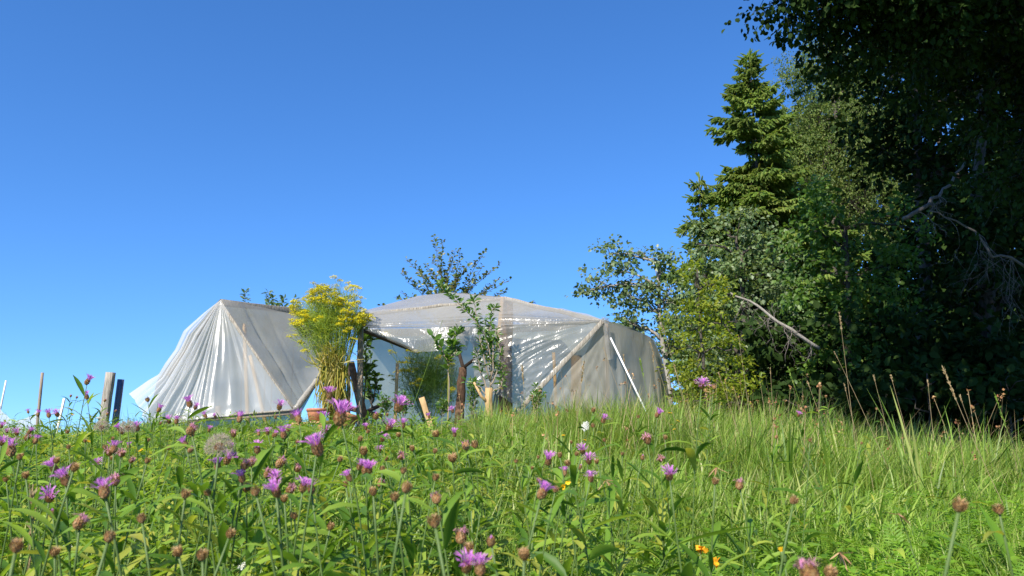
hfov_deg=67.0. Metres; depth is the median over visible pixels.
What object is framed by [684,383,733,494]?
knapweed
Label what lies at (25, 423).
garden net
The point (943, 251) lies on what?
forest tree
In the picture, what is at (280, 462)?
knapweed
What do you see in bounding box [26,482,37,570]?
grass stalk
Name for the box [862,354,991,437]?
shrub
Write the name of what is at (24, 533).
knapweed
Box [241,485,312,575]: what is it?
knapweed
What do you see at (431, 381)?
shrub
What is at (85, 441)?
knapweed
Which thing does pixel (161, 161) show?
sky
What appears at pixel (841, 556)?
vetch
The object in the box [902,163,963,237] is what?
dead tree
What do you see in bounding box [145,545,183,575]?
knapweed
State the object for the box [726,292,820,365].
leaning snag
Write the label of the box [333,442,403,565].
knapweed
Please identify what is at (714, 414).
knapweed
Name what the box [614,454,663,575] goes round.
knapweed
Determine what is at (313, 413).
flower pot
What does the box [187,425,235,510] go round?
knapweed
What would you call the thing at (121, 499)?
knapweed
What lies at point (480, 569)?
knapweed
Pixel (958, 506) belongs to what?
knapweed
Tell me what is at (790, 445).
grass tuft
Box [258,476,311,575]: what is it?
knapweed
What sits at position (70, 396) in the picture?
knapweed
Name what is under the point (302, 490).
knapweed
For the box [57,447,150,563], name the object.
knapweed
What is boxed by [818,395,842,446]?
knapweed
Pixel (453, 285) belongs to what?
fruit tree
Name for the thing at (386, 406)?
weed
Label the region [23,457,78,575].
knapweed
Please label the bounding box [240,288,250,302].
leafy shoot
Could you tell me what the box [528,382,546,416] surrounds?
weed
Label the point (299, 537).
knapweed
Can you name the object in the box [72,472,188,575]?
knapweed
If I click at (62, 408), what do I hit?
wooden stake
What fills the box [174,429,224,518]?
knapweed
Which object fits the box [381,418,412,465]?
knapweed
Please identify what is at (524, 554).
knapweed
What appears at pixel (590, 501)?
knapweed
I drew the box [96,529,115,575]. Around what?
knapweed
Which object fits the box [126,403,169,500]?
knapweed
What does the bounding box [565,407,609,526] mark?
knapweed
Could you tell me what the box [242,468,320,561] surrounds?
knapweed
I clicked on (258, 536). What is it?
knapweed
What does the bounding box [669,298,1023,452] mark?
wood undergrowth
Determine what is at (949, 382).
grass stalk
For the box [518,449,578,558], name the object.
knapweed
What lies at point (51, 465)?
knapweed
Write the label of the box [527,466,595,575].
knapweed
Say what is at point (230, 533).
knapweed
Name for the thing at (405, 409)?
weed
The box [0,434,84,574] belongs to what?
knapweed
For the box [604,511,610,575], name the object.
plantain
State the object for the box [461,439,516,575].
knapweed
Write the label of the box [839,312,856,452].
grass stalk
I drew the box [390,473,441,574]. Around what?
knapweed
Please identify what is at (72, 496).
knapweed
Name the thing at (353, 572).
knapweed
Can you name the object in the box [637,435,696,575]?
knapweed
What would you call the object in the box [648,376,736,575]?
knapweed
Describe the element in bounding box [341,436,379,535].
knapweed
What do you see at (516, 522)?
plantain
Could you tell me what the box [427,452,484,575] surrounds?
knapweed
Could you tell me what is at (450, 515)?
knapweed
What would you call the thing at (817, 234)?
hazel bush
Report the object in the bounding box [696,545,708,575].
trefoil
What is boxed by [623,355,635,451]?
grass stalk
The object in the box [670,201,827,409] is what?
aspen tree
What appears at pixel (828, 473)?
grass tuft
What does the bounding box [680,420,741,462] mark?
grass tuft
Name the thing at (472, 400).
weed
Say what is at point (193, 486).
knapweed
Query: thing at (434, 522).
knapweed
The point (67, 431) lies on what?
knapweed
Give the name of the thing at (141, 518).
knapweed
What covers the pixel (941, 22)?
beech tree
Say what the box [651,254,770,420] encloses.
hornbeam sapling
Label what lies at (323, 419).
knapweed
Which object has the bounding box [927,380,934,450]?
grass stalk
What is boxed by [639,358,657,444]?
grass stalk
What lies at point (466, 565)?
knapweed
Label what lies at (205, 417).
knapweed
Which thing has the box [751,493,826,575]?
knapweed
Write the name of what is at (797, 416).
knapweed
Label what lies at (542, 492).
knapweed
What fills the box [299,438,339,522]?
knapweed
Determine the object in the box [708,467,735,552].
vetch
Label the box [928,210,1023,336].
dead tree
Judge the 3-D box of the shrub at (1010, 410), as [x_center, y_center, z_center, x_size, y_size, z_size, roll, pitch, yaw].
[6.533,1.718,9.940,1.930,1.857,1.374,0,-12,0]
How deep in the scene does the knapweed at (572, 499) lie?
1.66 m
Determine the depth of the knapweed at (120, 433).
3.15 m
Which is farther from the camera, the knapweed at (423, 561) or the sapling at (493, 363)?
the sapling at (493, 363)
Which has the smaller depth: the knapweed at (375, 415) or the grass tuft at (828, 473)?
the knapweed at (375, 415)
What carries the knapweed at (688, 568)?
on the meadow ground
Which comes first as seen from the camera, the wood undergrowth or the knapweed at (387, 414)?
the knapweed at (387, 414)
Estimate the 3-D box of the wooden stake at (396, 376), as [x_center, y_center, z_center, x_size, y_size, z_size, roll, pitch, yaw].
[-1.726,1.691,11.494,0.055,1.145,0.035,0,-12,0]
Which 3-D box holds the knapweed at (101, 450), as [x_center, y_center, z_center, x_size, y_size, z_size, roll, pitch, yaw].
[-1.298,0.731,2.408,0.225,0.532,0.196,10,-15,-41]
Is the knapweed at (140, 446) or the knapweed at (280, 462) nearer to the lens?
the knapweed at (280, 462)
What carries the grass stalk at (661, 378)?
on the meadow ground
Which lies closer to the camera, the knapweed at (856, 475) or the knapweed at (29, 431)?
the knapweed at (29, 431)
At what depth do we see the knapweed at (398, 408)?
1.50 m
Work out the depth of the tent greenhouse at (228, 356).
12.69 m
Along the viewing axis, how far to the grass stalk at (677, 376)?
6.37 m
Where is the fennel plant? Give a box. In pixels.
[285,275,375,431]
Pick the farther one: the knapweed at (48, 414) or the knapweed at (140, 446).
the knapweed at (48, 414)
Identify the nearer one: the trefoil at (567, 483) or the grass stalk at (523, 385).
the trefoil at (567, 483)
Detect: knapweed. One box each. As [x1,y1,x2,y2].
[0,410,1023,575]
[0,421,20,474]
[0,426,41,550]
[0,427,45,546]
[0,434,45,562]
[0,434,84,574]
[0,453,49,575]
[0,453,60,537]
[0,475,45,574]
[2,470,91,575]
[3,439,50,560]
[3,466,141,575]
[5,483,95,575]
[8,508,126,575]
[9,537,23,575]
[11,433,42,519]
[17,408,47,444]
[21,462,100,575]
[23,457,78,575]
[31,444,105,575]
[33,409,50,474]
[34,408,78,512]
[34,452,113,575]
[38,374,99,508]
[39,408,69,511]
[40,456,71,573]
[44,440,142,575]
[49,546,61,575]
[50,455,146,572]
[52,444,131,575]
[55,429,83,500]
[55,512,98,575]
[57,396,86,442]
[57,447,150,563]
[58,457,169,575]
[60,394,80,450]
[62,434,151,570]
[72,439,114,546]
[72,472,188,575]
[74,390,122,506]
[74,477,121,575]
[86,428,136,507]
[87,456,147,575]
[90,398,106,450]
[92,436,114,527]
[94,409,122,445]
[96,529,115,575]
[102,423,156,503]
[103,445,186,575]
[108,440,160,515]
[111,437,163,532]
[123,421,171,548]
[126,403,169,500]
[134,394,181,513]
[135,512,186,575]
[137,423,212,509]
[141,442,203,573]
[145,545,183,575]
[147,422,176,501]
[148,394,213,570]
[150,414,171,485]
[157,416,195,545]
[157,421,280,575]
[158,436,212,570]
[159,487,192,575]
[160,484,287,575]
[161,457,232,574]
[169,401,213,484]
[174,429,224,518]
[182,449,248,575]
[184,458,280,575]
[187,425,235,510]
[195,410,221,486]
[196,548,207,575]
[209,429,267,564]
[211,413,227,438]
[213,482,280,575]
[214,443,255,523]
[214,526,235,575]
[219,466,304,575]
[219,469,276,575]
[224,445,301,575]
[227,410,263,521]
[228,455,287,559]
[231,430,291,524]
[233,440,286,568]
[234,433,288,571]
[241,432,339,575]
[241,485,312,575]
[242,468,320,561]
[248,470,316,570]
[254,429,283,478]
[254,439,314,562]
[256,427,300,571]
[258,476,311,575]
[259,482,307,565]
[262,425,307,560]
[264,399,309,516]
[265,416,293,486]
[269,456,363,574]
[270,424,302,532]
[278,493,327,575]
[278,512,297,560]
[281,409,341,548]
[282,476,350,575]
[283,411,352,548]
[284,424,340,573]
[284,522,351,575]
[286,463,330,535]
[286,479,357,575]
[287,386,363,572]
[288,458,373,570]
[295,398,395,575]
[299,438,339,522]
[301,480,397,575]
[317,459,405,574]
[330,422,387,539]
[331,431,398,543]
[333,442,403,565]
[333,468,393,575]
[335,467,423,575]
[336,429,380,534]
[339,478,395,575]
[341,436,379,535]
[344,486,403,575]
[349,456,449,575]
[351,459,435,575]
[355,465,420,570]
[359,412,416,570]
[368,445,416,536]
[370,418,416,511]
[376,395,436,575]
[377,413,397,465]
[379,444,436,571]
[380,491,426,575]
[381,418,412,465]
[388,490,465,575]
[389,432,411,467]
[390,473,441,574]
[390,481,412,575]
[403,445,459,542]
[415,513,445,575]
[423,430,460,514]
[424,412,448,473]
[425,448,451,575]
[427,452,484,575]
[431,427,491,575]
[438,541,473,575]
[439,406,483,502]
[453,526,469,575]
[454,548,475,575]
[458,440,528,573]
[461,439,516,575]
[468,552,491,575]
[485,534,497,575]
[497,458,586,575]
[499,479,556,575]
[500,477,576,575]
[503,485,578,575]
[505,461,543,568]
[517,545,529,575]
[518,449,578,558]
[525,443,609,575]
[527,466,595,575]
[528,448,595,574]
[530,450,603,575]
[531,452,618,575]
[533,451,614,575]
[533,464,610,575]
[533,470,610,575]
[542,459,642,575]
[549,435,600,563]
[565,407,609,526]
[567,459,644,575]
[577,413,616,476]
[578,423,619,511]
[587,435,639,557]
[592,452,645,575]
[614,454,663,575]
[617,454,691,575]
[625,414,650,472]
[626,432,679,575]
[626,465,755,575]
[630,408,686,539]
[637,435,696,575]
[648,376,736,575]
[675,477,756,575]
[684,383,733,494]
[698,392,724,468]
[715,478,794,575]
[739,434,792,540]
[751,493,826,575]
[766,438,839,575]
[785,411,822,471]
[794,556,823,575]
[801,385,835,475]
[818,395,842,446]
[823,563,837,575]
[834,441,872,546]
[863,408,885,465]
[943,494,969,575]
[982,503,1013,575]
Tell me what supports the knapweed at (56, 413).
on the meadow ground
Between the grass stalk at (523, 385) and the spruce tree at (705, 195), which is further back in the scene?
the spruce tree at (705, 195)
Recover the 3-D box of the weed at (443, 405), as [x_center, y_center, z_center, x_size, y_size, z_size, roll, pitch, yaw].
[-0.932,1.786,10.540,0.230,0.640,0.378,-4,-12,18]
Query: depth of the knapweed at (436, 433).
2.50 m
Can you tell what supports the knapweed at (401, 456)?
on the meadow ground
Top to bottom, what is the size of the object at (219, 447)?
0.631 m
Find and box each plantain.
[511,504,545,575]
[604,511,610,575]
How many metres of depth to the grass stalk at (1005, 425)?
3.55 m
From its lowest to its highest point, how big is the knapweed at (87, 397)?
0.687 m
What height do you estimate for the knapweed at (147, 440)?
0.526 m
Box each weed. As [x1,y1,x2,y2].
[376,391,394,416]
[393,390,414,417]
[435,396,451,424]
[465,377,479,416]
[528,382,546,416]
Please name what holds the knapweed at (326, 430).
on the meadow ground
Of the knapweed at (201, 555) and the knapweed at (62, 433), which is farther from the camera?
the knapweed at (62, 433)
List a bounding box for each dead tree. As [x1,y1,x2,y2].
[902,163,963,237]
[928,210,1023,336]
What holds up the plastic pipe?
on the meadow ground
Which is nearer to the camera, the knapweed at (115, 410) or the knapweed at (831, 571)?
the knapweed at (831, 571)
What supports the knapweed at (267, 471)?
on the meadow ground
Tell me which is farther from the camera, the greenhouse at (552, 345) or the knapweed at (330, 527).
the greenhouse at (552, 345)
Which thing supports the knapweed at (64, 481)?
on the meadow ground
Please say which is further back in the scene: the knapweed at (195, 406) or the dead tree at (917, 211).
the dead tree at (917, 211)
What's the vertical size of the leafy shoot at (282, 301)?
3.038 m
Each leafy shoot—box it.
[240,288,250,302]
[261,289,273,404]
[268,293,280,418]
[277,294,288,418]
[289,294,300,401]
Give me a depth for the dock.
2.56 m
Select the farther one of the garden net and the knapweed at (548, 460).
the garden net
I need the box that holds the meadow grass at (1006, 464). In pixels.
[0,382,1023,575]
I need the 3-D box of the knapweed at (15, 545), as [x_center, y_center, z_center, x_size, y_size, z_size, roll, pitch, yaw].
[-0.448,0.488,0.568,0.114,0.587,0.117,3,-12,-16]
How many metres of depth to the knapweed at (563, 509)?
1.72 m
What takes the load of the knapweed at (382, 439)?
on the meadow ground
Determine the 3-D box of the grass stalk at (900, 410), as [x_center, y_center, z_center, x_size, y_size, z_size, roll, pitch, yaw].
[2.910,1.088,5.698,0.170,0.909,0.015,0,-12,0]
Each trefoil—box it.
[550,481,570,575]
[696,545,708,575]
[712,557,719,571]
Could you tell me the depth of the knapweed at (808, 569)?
0.59 m
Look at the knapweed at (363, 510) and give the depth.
1.37 m
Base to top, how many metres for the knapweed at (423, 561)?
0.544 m
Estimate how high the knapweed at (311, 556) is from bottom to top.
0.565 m
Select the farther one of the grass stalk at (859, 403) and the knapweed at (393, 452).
the grass stalk at (859, 403)
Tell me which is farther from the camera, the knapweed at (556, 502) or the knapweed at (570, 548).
the knapweed at (570, 548)
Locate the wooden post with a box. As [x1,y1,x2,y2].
[100,372,115,430]
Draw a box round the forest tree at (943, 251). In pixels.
[769,1,1023,373]
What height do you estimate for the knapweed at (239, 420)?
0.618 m
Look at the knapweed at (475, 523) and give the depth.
2.03 m
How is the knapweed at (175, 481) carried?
on the meadow ground
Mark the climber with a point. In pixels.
(366, 366)
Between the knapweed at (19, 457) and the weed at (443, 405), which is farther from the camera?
the weed at (443, 405)
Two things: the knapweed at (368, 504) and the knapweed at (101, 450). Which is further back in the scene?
the knapweed at (101, 450)
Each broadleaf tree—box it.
[809,7,1023,415]
[861,76,1023,443]
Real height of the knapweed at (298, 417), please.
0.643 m
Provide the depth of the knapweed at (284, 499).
1.17 m
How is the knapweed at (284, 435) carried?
on the meadow ground
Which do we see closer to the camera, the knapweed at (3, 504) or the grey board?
the knapweed at (3, 504)
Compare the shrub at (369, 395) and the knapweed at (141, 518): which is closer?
the knapweed at (141, 518)
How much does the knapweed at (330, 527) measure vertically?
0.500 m
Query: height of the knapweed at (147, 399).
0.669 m
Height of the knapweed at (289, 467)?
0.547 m
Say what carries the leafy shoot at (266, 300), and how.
on the meadow ground
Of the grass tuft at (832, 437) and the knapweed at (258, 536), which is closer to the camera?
the knapweed at (258, 536)
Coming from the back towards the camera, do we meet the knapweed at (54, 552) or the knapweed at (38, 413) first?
the knapweed at (38, 413)
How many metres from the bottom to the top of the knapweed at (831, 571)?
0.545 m
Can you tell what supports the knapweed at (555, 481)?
on the meadow ground
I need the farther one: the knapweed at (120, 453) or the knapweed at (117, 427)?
the knapweed at (117, 427)
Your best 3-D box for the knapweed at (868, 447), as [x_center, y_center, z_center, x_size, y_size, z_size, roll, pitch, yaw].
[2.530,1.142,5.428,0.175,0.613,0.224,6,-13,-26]
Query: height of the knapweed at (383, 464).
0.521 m
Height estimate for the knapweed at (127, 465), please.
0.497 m
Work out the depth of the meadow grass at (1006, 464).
4.39 m
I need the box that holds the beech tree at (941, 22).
[721,0,1023,240]
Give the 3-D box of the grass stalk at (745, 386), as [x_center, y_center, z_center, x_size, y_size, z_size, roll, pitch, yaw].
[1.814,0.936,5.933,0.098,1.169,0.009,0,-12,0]
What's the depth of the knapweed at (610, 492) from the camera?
1.86 m
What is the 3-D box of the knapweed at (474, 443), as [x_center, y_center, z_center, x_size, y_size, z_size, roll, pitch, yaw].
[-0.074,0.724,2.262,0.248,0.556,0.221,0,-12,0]
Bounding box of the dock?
[933,504,1019,575]
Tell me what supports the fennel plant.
on the meadow ground
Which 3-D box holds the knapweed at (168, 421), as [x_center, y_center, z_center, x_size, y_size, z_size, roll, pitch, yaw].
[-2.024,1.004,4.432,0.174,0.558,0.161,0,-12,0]
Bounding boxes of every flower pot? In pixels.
[306,408,326,421]
[336,412,357,432]
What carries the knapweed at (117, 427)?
on the meadow ground
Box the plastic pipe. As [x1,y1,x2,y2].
[112,379,123,428]
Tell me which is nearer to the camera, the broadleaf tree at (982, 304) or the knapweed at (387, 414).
the knapweed at (387, 414)
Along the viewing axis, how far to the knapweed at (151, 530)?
2.71 m
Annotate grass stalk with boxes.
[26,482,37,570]
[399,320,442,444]
[521,365,526,435]
[575,360,584,434]
[603,348,637,440]
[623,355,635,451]
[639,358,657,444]
[649,342,679,434]
[652,355,666,456]
[663,328,694,435]
[738,335,752,438]
[787,367,820,462]
[834,351,887,467]
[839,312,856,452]
[872,374,893,454]
[890,374,911,451]
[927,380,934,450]
[942,366,1006,511]
[994,393,1023,476]
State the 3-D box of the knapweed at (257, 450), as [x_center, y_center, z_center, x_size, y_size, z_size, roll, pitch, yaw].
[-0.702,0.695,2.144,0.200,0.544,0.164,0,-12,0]
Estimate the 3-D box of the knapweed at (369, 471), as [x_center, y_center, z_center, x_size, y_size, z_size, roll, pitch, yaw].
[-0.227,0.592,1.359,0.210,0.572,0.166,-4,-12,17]
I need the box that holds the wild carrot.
[572,421,592,515]
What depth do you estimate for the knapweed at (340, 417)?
1.23 m
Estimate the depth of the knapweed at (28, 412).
5.52 m
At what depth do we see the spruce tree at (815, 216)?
25.89 m
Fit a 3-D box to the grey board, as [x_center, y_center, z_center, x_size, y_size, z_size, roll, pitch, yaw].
[-0.255,1.735,10.311,0.171,0.723,0.036,0,-12,0]
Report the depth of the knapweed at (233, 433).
1.97 m
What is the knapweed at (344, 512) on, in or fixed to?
on the meadow ground
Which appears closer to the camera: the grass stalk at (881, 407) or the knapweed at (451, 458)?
the knapweed at (451, 458)
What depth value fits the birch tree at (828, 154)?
25.09 m
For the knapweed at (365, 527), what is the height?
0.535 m
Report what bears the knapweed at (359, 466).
on the meadow ground
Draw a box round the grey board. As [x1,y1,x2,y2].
[493,391,498,413]
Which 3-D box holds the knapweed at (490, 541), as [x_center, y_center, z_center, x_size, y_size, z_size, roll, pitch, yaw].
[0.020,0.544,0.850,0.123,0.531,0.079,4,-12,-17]
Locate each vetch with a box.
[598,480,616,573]
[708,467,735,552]
[830,552,853,570]
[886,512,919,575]
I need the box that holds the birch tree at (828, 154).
[769,32,914,313]
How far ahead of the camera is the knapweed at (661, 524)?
2.15 m
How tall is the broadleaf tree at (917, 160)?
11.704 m
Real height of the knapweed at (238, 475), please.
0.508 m
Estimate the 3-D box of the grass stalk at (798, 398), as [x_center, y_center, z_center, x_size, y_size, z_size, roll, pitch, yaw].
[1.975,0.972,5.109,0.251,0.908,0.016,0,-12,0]
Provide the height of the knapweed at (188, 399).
0.664 m
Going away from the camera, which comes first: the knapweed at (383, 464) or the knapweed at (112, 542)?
the knapweed at (112, 542)
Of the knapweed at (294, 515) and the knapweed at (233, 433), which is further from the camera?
the knapweed at (233, 433)
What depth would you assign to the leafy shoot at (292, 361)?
14.08 m
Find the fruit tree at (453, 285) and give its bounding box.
[378,234,535,321]
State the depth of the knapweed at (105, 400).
5.50 m
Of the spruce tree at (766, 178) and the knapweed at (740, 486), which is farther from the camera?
the spruce tree at (766, 178)
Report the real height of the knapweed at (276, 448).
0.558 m
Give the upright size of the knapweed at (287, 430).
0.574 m
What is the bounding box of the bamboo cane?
[447,362,448,426]
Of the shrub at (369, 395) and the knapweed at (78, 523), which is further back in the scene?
the shrub at (369, 395)
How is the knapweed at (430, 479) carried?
on the meadow ground
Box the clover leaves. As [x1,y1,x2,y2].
[2,431,1023,575]
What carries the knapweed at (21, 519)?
on the meadow ground
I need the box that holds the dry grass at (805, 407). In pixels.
[56,358,1023,527]
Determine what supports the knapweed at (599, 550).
on the meadow ground
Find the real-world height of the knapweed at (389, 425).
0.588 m
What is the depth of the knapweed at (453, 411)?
3.69 m
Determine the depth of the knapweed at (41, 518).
1.07 m
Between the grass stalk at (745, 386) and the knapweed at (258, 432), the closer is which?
the knapweed at (258, 432)
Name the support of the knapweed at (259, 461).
on the meadow ground
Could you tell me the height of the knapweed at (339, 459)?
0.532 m
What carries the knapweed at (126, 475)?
on the meadow ground
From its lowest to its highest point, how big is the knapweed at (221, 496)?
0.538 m
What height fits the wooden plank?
0.674 m
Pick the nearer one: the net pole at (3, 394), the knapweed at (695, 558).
the knapweed at (695, 558)
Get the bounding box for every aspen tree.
[564,234,699,410]
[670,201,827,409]
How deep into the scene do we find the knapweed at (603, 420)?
3.94 m
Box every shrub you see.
[363,350,384,421]
[382,330,458,425]
[745,356,913,422]
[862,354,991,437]
[926,350,1023,451]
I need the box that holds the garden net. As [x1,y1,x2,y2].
[0,409,40,432]
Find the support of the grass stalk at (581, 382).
on the meadow ground
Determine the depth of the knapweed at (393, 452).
3.44 m
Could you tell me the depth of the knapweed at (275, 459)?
2.33 m
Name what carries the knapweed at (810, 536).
on the meadow ground
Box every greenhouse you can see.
[129,299,326,429]
[347,292,670,430]
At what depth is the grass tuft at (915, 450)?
4.33 m
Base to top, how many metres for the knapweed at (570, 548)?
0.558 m
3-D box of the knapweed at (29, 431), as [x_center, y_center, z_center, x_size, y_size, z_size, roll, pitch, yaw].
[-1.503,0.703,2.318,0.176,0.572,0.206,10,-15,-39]
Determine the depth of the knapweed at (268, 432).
2.28 m
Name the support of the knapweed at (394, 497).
on the meadow ground
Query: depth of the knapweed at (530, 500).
2.50 m
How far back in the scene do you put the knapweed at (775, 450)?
3.01 m
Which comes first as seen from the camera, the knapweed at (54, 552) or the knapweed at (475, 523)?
the knapweed at (54, 552)
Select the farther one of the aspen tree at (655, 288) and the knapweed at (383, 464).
the aspen tree at (655, 288)
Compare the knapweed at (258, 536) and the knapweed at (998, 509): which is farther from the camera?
the knapweed at (258, 536)
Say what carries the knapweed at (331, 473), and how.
on the meadow ground
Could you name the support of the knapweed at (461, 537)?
on the meadow ground
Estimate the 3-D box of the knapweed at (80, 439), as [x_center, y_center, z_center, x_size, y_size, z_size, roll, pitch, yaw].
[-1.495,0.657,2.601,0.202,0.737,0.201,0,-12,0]
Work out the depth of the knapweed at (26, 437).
2.95 m
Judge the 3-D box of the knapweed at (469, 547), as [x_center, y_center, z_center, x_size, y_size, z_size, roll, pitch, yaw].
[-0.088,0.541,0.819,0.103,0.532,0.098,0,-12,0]
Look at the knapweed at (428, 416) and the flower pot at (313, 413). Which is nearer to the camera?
the knapweed at (428, 416)
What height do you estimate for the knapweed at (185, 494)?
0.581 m
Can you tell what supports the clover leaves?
on the meadow ground
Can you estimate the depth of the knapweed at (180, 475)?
2.06 m
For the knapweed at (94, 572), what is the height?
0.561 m
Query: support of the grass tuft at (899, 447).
on the meadow ground
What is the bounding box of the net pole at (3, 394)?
[0,380,6,408]
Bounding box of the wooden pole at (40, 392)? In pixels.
[35,372,43,427]
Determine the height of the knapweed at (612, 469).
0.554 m
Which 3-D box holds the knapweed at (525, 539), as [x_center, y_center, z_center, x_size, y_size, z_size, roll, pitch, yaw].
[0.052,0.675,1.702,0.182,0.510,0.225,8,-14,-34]
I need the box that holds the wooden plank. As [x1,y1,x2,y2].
[419,397,433,430]
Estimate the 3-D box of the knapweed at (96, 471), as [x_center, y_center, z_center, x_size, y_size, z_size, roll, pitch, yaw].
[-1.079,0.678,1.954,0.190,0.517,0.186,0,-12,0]
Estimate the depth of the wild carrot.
3.71 m
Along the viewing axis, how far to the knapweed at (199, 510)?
1.30 m
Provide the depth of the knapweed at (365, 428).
2.52 m
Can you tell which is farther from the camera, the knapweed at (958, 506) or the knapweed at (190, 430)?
the knapweed at (190, 430)
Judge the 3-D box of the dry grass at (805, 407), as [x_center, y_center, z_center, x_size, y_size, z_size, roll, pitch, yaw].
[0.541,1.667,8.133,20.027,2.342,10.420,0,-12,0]
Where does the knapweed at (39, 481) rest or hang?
on the meadow ground
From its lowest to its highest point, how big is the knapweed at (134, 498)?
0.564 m
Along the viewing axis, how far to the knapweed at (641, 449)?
4.19 m
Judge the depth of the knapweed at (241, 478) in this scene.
1.25 m
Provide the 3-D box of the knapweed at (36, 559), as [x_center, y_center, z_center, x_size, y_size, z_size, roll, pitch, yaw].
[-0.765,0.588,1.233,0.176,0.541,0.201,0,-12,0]
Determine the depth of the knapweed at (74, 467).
0.98 m
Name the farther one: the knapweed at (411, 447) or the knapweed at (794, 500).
the knapweed at (411, 447)
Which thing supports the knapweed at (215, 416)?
on the meadow ground
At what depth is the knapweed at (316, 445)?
1.08 m
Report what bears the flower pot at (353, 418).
on the meadow ground
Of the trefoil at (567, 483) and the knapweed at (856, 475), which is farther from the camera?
the knapweed at (856, 475)
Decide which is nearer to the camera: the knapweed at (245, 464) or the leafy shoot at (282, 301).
the knapweed at (245, 464)
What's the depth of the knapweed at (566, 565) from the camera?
1.71 m
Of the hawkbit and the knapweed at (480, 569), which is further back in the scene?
the hawkbit
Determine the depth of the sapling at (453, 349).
10.64 m
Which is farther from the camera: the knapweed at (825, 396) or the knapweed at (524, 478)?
the knapweed at (825, 396)
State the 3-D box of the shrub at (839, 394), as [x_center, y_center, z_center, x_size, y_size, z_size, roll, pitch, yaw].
[4.266,1.657,10.557,2.063,1.388,1.442,0,-12,0]
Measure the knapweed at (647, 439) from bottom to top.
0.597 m
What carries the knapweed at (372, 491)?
on the meadow ground
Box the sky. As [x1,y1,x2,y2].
[0,0,1014,440]
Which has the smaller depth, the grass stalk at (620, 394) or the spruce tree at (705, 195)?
the grass stalk at (620, 394)
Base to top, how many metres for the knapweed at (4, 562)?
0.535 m
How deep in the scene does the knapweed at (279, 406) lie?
2.46 m
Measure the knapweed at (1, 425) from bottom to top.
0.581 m
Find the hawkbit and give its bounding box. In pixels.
[778,546,786,575]
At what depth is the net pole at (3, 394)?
14.48 m
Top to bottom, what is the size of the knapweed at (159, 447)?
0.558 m
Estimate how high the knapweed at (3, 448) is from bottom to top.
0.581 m
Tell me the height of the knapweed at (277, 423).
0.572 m
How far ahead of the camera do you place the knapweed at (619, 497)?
2.41 m
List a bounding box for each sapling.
[427,323,464,427]
[434,278,510,422]
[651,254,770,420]
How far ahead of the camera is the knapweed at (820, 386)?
4.63 m
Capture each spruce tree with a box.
[657,48,879,411]
[664,172,763,409]
[781,104,863,334]
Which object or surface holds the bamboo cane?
on the meadow ground
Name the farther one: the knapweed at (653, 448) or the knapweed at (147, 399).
the knapweed at (147, 399)
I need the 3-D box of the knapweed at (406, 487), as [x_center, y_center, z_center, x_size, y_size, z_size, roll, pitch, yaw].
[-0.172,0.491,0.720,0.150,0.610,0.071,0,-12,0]
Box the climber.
[356,326,379,401]
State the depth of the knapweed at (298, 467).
2.13 m
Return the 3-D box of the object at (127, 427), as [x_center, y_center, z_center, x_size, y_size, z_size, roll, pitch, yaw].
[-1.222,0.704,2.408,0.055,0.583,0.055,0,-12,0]
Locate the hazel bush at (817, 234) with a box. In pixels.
[765,174,946,426]
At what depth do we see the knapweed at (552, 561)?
1.51 m
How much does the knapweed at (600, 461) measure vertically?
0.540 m
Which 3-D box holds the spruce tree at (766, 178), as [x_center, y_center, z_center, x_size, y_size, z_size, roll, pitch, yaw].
[7.240,0.106,22.721,8.927,15.176,9.408,-4,-12,19]
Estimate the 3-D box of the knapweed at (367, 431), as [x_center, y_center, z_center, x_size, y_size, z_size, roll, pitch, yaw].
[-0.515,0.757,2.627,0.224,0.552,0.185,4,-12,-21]
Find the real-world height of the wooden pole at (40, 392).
2.242 m
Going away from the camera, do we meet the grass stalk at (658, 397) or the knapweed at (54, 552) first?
the knapweed at (54, 552)
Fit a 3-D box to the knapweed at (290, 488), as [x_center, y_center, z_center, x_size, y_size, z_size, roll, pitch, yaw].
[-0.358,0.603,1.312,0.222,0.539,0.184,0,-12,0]
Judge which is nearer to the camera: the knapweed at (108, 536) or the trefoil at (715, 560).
the knapweed at (108, 536)
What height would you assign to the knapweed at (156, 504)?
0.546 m
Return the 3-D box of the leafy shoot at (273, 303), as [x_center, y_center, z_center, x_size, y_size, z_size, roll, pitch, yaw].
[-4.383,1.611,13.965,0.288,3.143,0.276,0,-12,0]
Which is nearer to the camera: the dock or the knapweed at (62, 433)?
the dock
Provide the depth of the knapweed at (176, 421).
2.62 m
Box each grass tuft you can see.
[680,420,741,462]
[749,418,821,487]
[793,414,883,514]
[806,408,880,466]
[867,416,922,476]
[869,386,949,493]
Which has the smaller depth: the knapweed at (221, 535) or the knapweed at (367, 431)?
the knapweed at (221, 535)
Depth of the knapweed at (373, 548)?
1.32 m
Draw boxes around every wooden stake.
[56,398,65,432]
[393,363,398,425]
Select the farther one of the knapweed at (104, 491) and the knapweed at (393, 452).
the knapweed at (393, 452)

